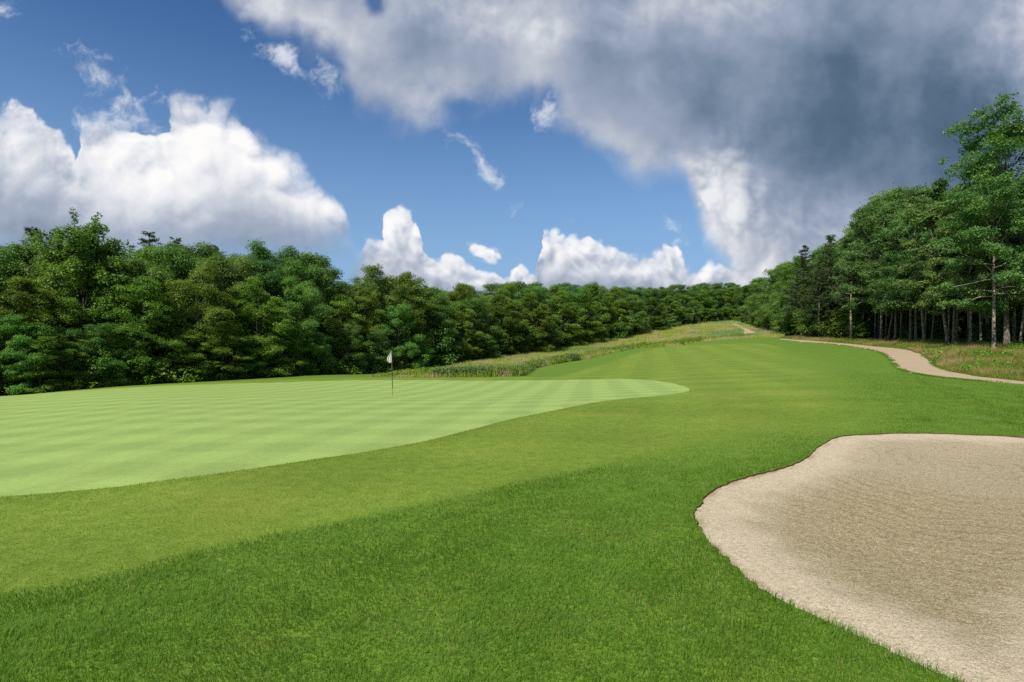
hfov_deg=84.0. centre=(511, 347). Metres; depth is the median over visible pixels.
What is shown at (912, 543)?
bunker sand
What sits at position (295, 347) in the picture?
maple tree
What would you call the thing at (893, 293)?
oak tree
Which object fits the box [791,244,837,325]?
oak tree
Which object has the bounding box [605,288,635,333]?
maple tree
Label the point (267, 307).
maple tree
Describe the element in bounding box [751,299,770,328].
oak tree
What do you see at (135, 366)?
shrub
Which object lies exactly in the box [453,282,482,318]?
maple tree
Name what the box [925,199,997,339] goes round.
oak tree
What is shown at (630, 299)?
oak tree
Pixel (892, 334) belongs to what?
shrub
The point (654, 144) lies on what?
sky
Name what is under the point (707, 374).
fairway
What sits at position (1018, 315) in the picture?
sapling
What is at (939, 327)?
shrub
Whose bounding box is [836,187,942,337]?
oak tree
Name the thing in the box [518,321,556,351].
shrub
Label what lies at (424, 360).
shrub
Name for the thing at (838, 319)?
sapling
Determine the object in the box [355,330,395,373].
oak tree
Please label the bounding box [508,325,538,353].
shrub
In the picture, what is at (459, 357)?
shrub
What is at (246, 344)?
oak tree
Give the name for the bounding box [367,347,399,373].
shrub
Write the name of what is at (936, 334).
sapling
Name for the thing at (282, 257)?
oak tree
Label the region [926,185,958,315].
oak tree
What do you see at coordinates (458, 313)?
maple tree
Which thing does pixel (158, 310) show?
maple tree
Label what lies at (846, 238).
oak tree
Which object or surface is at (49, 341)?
maple tree
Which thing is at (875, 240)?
oak tree
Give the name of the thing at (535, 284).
oak tree
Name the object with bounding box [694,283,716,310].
oak tree
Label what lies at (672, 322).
shrub
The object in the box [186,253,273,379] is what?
oak tree
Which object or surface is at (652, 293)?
oak tree
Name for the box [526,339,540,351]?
shrub
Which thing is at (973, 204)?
oak tree
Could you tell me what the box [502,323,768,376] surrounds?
meadow ground
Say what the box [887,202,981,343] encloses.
oak tree
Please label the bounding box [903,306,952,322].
oak tree
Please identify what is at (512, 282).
oak tree
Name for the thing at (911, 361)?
path
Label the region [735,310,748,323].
shrub
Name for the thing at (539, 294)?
oak tree
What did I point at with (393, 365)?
shrub
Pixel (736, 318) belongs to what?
shrub
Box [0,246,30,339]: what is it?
oak tree
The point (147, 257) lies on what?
oak tree
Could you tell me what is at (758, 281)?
oak tree
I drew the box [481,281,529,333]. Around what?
maple tree
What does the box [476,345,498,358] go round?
shrub
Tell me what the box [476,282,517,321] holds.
oak tree
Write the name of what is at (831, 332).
shrub
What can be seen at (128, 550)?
fairway grass
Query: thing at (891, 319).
oak tree
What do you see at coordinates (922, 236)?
oak tree
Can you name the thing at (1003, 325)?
shrub
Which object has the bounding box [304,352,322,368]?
sapling
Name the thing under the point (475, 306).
oak tree
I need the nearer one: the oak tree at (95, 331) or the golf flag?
the golf flag
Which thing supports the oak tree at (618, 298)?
on the ground at (822, 359)
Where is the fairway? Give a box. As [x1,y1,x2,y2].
[0,344,864,592]
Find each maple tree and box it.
[0,275,78,395]
[0,322,77,393]
[0,332,21,391]
[3,276,94,377]
[37,334,99,390]
[92,275,194,384]
[112,318,174,380]
[155,256,243,381]
[165,330,222,381]
[193,321,254,380]
[214,276,296,377]
[255,323,310,376]
[295,254,365,361]
[313,294,376,367]
[334,289,398,373]
[358,263,416,359]
[374,272,438,366]
[421,286,453,330]
[440,303,483,358]
[445,282,480,335]
[450,290,491,355]
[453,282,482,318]
[477,294,528,354]
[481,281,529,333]
[512,292,557,351]
[515,281,540,323]
[544,291,587,345]
[566,291,609,341]
[583,281,613,328]
[591,295,629,337]
[604,284,628,318]
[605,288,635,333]
[644,297,669,329]
[651,286,680,324]
[659,295,685,325]
[692,290,719,320]
[718,287,740,319]
[719,288,735,315]
[739,288,752,315]
[756,285,778,324]
[765,255,803,334]
[791,267,841,334]
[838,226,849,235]
[959,309,1018,324]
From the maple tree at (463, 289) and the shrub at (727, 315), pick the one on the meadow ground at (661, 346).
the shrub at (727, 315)
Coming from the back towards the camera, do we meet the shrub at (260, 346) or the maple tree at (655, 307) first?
the maple tree at (655, 307)
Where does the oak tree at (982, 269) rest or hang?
on the woodland floor
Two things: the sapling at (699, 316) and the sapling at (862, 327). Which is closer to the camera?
the sapling at (862, 327)
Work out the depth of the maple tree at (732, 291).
214.50 m
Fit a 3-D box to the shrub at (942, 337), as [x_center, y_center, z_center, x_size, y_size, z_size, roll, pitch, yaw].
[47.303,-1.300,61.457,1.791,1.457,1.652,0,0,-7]
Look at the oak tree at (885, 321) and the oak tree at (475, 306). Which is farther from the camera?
the oak tree at (475, 306)
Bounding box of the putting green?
[0,379,688,496]
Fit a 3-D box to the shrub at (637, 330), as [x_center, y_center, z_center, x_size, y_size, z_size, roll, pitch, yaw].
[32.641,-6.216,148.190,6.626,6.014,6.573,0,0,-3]
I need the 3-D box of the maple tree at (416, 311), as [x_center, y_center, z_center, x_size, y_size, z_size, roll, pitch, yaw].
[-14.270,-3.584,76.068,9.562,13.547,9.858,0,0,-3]
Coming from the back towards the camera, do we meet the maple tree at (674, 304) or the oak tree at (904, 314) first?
the maple tree at (674, 304)
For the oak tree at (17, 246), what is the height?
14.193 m
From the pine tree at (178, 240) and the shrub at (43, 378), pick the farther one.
the pine tree at (178, 240)
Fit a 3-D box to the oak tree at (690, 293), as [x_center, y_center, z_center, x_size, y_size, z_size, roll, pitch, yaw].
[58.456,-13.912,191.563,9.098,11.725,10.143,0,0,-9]
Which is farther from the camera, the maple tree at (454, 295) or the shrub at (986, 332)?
the maple tree at (454, 295)
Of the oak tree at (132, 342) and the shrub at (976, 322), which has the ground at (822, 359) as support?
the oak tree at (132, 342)
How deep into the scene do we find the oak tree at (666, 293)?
174.56 m
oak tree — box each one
[0,240,62,339]
[0,242,39,333]
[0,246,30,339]
[0,312,57,394]
[11,253,86,334]
[59,322,136,385]
[69,253,176,373]
[75,249,160,341]
[99,335,151,385]
[118,243,201,359]
[125,241,219,352]
[140,240,237,339]
[171,247,239,343]
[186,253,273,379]
[193,250,246,360]
[226,338,268,378]
[229,236,328,358]
[229,258,294,358]
[230,263,280,333]
[264,275,337,372]
[271,267,338,362]
[278,248,343,345]
[294,332,334,374]
[308,286,364,352]
[326,323,368,373]
[348,276,393,307]
[349,279,384,341]
[351,284,401,351]
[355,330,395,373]
[371,303,424,368]
[375,276,435,365]
[409,295,467,350]
[413,303,464,358]
[417,291,459,342]
[433,288,454,296]
[447,297,502,360]
[453,287,483,341]
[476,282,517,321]
[481,283,524,351]
[495,280,533,322]
[512,285,561,344]
[522,280,556,311]
[531,286,568,326]
[546,284,589,338]
[556,282,586,328]
[574,284,614,329]
[604,287,627,321]
[612,295,648,333]
[618,289,641,316]
[628,288,651,320]
[635,286,661,323]
[640,288,667,326]
[657,288,684,321]
[668,284,697,313]
[676,295,701,323]
[679,289,704,318]
[684,289,699,315]
[691,285,715,320]
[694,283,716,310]
[704,283,728,311]
[707,289,730,320]
[714,282,732,301]
[726,283,741,319]
[732,297,748,318]
[733,286,752,313]
[738,284,761,317]
[742,277,768,324]
[747,294,765,323]
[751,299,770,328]
[753,268,782,324]
[754,294,769,325]
[761,260,802,333]
[768,293,796,331]
[773,276,802,333]
[778,265,811,334]
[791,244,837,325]
[806,235,872,315]
[808,247,860,332]
[811,240,841,279]
[829,242,894,338]
[830,227,871,336]
[832,201,912,339]
[834,200,884,337]
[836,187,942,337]
[840,242,863,317]
[845,223,884,338]
[856,228,893,338]
[858,227,920,339]
[859,183,911,333]
[862,214,923,340]
[863,201,950,340]
[869,238,927,337]
[869,240,902,338]
[870,257,886,338]
[871,284,899,337]
[873,203,960,341]
[877,176,953,336]
[881,200,927,291]
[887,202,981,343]
[895,188,1010,342]
[895,197,938,331]
[902,229,939,340]
[903,185,946,336]
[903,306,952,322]
[913,192,976,342]
[916,186,973,326]
[919,211,958,339]
[919,211,1023,342]
[920,170,1023,348]
[920,191,1021,340]
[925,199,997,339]
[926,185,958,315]
[929,307,1016,325]
[950,210,1023,341]
[953,172,1023,325]
[965,203,1023,302]
[974,235,1023,340]
[975,227,1017,306]
[978,213,1020,342]
[984,223,1023,307]
[990,227,1023,345]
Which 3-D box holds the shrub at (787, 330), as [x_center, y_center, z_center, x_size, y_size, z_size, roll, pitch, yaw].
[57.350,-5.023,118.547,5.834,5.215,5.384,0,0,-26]
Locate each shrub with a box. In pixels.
[1,350,51,395]
[21,367,63,392]
[22,348,88,392]
[55,360,101,389]
[62,370,80,389]
[73,345,137,387]
[88,359,128,387]
[110,347,153,385]
[127,346,174,384]
[134,349,201,384]
[175,352,227,381]
[184,343,227,380]
[225,341,275,378]
[231,355,282,378]
[260,355,292,377]
[278,352,303,374]
[293,352,333,375]
[318,349,361,374]
[349,343,388,373]
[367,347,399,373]
[382,360,400,372]
[393,359,409,370]
[396,343,430,369]
[402,346,435,367]
[415,325,468,363]
[428,355,446,366]
[431,353,454,365]
[438,343,462,364]
[443,348,460,365]
[453,346,473,362]
[455,337,475,363]
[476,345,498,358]
[480,332,507,356]
[503,336,514,354]
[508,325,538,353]
[510,342,521,354]
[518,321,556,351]
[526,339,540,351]
[534,326,558,349]
[549,326,564,348]
[552,337,565,348]
[556,325,582,347]
[578,333,592,344]
[596,324,609,337]
[604,317,629,338]
[614,317,637,336]
[627,314,651,333]
[645,311,670,326]
[667,319,676,326]
[678,307,695,323]
[696,307,717,321]
[711,312,723,321]
[721,311,729,320]
[732,315,743,322]
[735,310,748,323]
[769,312,800,334]
[769,320,782,331]
[796,314,834,337]
[797,322,821,335]
[810,311,868,338]
[839,313,873,338]
[883,327,893,338]
[897,325,921,339]
[912,306,952,333]
[912,310,962,337]
[939,330,961,340]
[960,309,1000,329]
[964,322,1003,342]
[989,305,1021,339]
[989,317,1021,334]
[991,325,1020,340]
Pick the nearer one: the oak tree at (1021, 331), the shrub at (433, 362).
the oak tree at (1021, 331)
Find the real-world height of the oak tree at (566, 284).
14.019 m
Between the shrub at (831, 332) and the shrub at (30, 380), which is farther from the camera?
the shrub at (831, 332)
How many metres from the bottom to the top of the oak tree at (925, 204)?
14.985 m
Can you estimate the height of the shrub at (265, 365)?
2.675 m
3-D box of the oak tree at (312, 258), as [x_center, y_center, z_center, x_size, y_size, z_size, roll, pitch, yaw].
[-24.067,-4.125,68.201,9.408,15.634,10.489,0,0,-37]
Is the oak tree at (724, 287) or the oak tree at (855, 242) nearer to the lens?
the oak tree at (855, 242)
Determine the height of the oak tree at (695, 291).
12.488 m
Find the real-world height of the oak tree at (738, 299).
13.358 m
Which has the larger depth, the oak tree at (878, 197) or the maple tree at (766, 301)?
the maple tree at (766, 301)
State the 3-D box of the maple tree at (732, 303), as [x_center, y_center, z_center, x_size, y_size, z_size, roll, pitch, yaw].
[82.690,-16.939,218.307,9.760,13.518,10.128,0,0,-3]
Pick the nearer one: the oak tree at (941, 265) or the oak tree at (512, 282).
the oak tree at (941, 265)
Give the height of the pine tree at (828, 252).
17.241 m
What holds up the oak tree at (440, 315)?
on the ground at (822, 359)
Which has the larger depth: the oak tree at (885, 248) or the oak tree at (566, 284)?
the oak tree at (566, 284)
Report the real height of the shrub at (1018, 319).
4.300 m
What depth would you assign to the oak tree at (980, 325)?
50.20 m
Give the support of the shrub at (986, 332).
on the woodland floor
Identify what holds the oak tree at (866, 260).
on the woodland floor
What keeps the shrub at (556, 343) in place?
on the ground at (822, 359)
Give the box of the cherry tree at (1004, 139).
[935,92,1023,344]
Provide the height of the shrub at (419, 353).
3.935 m
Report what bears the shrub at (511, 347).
on the meadow ground at (661, 346)
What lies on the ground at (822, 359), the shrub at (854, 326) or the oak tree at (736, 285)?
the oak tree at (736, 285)
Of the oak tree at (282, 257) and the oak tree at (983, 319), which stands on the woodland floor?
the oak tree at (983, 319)
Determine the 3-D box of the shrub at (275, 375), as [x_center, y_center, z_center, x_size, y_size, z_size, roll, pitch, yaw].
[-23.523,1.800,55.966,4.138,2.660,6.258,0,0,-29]
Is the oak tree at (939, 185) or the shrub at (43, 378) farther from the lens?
the oak tree at (939, 185)
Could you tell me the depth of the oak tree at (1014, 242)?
49.59 m
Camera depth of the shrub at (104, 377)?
43.74 m
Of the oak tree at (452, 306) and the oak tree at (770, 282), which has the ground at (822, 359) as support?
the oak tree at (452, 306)
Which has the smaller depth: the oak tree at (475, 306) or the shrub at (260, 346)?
the shrub at (260, 346)
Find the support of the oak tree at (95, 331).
on the ground at (822, 359)
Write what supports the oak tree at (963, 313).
on the woodland floor
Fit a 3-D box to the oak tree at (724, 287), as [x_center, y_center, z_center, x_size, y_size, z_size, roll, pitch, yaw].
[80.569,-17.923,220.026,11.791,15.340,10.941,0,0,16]
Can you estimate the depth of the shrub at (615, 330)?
133.45 m
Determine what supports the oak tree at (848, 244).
on the woodland floor
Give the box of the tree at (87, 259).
[21,207,137,369]
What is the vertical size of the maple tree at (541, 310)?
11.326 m
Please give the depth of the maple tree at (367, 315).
69.42 m
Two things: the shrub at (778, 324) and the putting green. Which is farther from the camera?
the shrub at (778, 324)
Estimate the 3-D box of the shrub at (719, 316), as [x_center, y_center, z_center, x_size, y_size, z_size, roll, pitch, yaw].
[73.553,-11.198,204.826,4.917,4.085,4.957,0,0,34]
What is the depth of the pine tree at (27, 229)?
55.90 m
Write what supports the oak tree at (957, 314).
on the woodland floor
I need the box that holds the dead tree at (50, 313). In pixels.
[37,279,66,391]
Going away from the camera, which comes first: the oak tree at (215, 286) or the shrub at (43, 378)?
the shrub at (43, 378)
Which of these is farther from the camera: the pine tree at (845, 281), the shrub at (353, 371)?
the pine tree at (845, 281)
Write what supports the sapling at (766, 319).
on the woodland floor
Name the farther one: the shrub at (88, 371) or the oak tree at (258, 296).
the oak tree at (258, 296)
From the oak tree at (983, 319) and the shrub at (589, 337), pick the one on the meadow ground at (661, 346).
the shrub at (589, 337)
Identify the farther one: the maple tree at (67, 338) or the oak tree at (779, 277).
the oak tree at (779, 277)
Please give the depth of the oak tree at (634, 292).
154.12 m
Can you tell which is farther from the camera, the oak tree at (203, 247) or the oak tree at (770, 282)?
the oak tree at (770, 282)
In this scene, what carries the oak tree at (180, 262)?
on the ground at (822, 359)
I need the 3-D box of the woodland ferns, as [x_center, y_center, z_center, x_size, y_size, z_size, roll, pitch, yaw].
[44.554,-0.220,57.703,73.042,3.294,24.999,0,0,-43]
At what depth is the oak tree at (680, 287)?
188.25 m
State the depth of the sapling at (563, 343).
111.39 m
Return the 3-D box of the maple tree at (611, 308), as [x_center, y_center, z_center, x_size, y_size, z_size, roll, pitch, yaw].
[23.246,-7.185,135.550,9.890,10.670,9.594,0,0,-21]
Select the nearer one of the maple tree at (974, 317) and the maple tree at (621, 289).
the maple tree at (974, 317)
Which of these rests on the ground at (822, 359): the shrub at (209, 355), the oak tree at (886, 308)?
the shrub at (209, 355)
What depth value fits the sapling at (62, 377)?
41.93 m
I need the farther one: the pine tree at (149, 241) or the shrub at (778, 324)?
the shrub at (778, 324)
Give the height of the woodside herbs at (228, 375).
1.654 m
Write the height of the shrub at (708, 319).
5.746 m
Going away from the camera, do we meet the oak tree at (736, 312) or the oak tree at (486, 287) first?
the oak tree at (486, 287)
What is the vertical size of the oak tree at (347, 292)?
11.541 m
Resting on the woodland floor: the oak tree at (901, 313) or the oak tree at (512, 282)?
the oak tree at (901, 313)
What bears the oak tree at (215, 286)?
on the ground at (822, 359)
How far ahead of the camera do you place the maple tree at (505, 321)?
94.31 m
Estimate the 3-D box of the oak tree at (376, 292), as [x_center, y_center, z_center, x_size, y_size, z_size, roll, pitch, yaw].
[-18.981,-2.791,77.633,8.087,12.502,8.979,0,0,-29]
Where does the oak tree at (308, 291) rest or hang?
on the ground at (822, 359)
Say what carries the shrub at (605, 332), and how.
on the meadow ground at (661, 346)
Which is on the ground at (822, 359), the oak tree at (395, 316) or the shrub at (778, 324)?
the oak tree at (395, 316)
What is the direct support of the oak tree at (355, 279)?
on the ground at (822, 359)
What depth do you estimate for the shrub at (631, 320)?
140.57 m
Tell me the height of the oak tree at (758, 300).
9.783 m
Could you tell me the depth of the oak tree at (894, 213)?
67.61 m
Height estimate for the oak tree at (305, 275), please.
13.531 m
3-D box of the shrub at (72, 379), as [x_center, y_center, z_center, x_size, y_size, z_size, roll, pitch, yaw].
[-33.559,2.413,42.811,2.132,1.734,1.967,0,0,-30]
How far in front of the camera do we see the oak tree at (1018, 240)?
49.46 m
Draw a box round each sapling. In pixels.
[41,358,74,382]
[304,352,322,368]
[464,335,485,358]
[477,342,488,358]
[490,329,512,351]
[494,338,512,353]
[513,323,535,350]
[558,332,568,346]
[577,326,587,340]
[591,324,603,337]
[650,314,662,328]
[696,306,708,321]
[761,316,774,328]
[790,318,800,334]
[832,308,861,336]
[855,322,870,338]
[869,312,894,332]
[894,311,920,330]
[928,331,939,339]
[978,305,1020,328]
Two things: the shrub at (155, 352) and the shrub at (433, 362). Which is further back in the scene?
the shrub at (433, 362)
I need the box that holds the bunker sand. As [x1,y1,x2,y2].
[695,434,1023,681]
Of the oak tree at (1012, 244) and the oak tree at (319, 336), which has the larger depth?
the oak tree at (319, 336)
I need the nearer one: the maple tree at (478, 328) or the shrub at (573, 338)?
the maple tree at (478, 328)
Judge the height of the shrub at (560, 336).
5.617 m
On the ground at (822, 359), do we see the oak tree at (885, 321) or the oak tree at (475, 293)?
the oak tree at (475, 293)
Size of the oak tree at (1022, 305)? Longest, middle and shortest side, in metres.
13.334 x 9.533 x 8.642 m
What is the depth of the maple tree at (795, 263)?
118.74 m
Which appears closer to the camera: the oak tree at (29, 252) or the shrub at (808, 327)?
the oak tree at (29, 252)
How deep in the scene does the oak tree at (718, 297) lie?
205.03 m
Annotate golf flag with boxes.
[387,350,392,394]
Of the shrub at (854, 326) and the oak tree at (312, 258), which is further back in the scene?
the shrub at (854, 326)
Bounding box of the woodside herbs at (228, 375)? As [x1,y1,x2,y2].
[2,364,415,394]
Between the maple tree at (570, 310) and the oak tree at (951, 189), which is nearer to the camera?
the oak tree at (951, 189)
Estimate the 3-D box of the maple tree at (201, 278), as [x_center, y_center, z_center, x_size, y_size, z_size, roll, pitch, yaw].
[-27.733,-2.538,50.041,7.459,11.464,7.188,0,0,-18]
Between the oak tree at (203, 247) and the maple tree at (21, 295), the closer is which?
the maple tree at (21, 295)
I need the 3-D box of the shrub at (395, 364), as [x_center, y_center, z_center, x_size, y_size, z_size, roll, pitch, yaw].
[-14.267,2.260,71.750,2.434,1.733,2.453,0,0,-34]
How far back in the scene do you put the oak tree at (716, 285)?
206.83 m
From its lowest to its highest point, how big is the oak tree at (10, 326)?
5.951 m
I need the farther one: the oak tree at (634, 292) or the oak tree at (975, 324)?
the oak tree at (634, 292)
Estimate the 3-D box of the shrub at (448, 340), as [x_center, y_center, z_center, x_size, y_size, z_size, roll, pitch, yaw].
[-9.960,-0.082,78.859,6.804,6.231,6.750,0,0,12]
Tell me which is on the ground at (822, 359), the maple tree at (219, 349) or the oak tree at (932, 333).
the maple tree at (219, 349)
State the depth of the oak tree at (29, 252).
49.24 m
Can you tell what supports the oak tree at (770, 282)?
on the woodland floor
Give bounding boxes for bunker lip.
[693,433,1023,679]
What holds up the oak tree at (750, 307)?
on the woodland floor
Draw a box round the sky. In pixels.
[0,0,1023,322]
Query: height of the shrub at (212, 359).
2.912 m
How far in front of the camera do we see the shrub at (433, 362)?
76.77 m
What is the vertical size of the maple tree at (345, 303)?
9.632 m
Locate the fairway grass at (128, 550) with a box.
[0,397,864,591]
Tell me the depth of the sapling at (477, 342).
85.67 m
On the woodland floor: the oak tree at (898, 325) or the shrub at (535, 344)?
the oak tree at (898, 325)
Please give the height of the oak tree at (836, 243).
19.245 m
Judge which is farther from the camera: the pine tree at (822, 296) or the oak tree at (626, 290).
the oak tree at (626, 290)
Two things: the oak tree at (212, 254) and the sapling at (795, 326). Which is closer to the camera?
the oak tree at (212, 254)
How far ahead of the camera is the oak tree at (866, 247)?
70.50 m
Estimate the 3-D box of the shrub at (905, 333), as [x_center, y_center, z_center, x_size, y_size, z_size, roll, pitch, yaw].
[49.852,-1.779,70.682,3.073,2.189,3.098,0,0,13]
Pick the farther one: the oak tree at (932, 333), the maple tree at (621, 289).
the maple tree at (621, 289)
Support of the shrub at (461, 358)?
on the ground at (822, 359)
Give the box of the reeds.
[430,353,580,376]
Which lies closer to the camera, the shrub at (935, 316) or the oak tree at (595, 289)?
the shrub at (935, 316)
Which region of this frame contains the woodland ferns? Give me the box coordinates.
[851,336,1023,373]
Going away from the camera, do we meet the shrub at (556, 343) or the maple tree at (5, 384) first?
the maple tree at (5, 384)
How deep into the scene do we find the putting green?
14.38 m
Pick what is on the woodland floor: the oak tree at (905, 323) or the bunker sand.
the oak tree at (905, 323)
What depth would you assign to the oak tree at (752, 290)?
197.14 m
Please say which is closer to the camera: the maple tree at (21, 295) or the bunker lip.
the bunker lip
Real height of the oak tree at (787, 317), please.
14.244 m
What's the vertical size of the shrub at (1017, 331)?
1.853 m
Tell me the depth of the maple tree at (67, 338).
42.12 m
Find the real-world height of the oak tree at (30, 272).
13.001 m
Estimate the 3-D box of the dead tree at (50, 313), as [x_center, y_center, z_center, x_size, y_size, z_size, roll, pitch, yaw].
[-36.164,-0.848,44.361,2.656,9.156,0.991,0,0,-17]
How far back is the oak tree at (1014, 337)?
49.90 m
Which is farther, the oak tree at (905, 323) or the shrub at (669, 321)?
the shrub at (669, 321)
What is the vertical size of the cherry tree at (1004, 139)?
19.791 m
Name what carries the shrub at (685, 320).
on the meadow ground at (661, 346)
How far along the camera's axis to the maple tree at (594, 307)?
121.67 m
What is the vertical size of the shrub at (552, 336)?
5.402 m
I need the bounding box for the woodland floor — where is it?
[745,323,1022,378]
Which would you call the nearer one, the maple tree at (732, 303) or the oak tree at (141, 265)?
the oak tree at (141, 265)
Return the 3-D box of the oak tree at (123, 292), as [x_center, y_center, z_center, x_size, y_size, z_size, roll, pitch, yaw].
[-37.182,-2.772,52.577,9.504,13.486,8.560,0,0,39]
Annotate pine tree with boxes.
[20,226,44,250]
[127,231,166,326]
[168,236,182,247]
[777,245,827,336]
[797,260,840,337]
[801,234,846,327]
[828,257,870,338]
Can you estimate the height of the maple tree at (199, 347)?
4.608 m
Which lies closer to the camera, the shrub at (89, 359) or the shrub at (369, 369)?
the shrub at (89, 359)
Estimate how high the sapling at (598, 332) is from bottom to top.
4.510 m
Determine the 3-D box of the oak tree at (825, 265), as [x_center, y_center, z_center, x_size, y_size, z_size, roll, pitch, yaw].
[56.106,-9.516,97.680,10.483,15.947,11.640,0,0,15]
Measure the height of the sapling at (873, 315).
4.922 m
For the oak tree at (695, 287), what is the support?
on the meadow ground at (661, 346)
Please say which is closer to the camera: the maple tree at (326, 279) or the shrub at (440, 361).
the maple tree at (326, 279)
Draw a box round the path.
[734,323,1023,383]
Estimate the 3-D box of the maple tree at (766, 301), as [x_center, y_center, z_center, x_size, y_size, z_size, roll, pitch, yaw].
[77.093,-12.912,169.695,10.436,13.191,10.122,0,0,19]
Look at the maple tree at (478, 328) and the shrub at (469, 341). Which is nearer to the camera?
the shrub at (469, 341)
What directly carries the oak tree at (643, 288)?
on the ground at (822, 359)
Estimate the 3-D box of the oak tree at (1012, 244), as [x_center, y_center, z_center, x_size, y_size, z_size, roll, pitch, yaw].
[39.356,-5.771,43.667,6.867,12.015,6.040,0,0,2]
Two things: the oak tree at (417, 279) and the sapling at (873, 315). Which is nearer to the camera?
the oak tree at (417, 279)
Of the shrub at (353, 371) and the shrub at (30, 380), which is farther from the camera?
the shrub at (353, 371)
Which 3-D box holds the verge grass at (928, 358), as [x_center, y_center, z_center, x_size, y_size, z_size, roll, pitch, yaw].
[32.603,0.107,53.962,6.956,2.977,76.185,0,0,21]
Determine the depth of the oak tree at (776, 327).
127.68 m
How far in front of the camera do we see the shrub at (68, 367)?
42.99 m
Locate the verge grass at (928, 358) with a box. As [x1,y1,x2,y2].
[786,339,1022,382]
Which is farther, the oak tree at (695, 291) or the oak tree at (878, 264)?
the oak tree at (695, 291)
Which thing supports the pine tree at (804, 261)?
on the woodland floor
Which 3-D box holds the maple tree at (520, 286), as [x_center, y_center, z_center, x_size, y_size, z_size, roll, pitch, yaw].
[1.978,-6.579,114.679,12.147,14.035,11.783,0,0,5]
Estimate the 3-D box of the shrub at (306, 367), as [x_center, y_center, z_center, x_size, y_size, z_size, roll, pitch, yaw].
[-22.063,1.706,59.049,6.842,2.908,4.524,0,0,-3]
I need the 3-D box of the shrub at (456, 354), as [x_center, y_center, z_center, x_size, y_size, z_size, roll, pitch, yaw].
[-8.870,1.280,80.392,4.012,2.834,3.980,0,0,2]
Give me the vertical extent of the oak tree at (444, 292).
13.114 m
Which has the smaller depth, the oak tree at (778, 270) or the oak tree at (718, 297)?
the oak tree at (778, 270)
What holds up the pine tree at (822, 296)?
on the woodland floor
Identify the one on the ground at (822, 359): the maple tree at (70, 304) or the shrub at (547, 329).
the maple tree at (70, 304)
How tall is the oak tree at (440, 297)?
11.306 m
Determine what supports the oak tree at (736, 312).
on the woodland floor
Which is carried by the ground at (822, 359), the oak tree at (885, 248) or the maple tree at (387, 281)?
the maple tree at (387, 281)
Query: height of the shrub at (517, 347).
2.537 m
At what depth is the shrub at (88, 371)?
42.69 m
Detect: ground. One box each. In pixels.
[0,321,1023,681]
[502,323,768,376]
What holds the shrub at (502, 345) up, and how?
on the meadow ground at (661, 346)
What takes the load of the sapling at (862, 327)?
on the woodland floor
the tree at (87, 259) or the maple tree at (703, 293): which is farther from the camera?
the maple tree at (703, 293)
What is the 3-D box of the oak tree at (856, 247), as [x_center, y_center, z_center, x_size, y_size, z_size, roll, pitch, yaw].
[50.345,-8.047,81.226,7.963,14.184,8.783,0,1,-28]
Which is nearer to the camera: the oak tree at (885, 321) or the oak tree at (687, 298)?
the oak tree at (885, 321)
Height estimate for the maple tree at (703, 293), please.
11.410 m
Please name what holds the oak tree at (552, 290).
on the ground at (822, 359)
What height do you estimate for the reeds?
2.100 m
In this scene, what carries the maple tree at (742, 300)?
on the woodland floor
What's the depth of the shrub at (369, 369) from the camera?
66.20 m
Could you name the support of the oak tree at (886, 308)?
on the woodland floor
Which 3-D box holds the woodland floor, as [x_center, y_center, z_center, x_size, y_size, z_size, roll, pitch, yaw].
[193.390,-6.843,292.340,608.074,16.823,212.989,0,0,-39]
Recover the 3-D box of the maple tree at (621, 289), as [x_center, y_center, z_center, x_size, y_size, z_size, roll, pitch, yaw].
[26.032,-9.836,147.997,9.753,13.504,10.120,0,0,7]
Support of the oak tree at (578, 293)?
on the ground at (822, 359)
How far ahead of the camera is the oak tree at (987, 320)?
53.41 m
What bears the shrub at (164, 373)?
on the ground at (822, 359)
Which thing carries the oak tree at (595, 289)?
on the ground at (822, 359)
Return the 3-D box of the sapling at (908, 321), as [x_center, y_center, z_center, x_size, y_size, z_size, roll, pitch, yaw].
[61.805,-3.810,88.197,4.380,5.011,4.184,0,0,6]
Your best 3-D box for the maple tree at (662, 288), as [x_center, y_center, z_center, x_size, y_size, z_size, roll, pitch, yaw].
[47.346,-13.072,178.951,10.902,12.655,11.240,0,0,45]
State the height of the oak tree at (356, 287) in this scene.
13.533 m

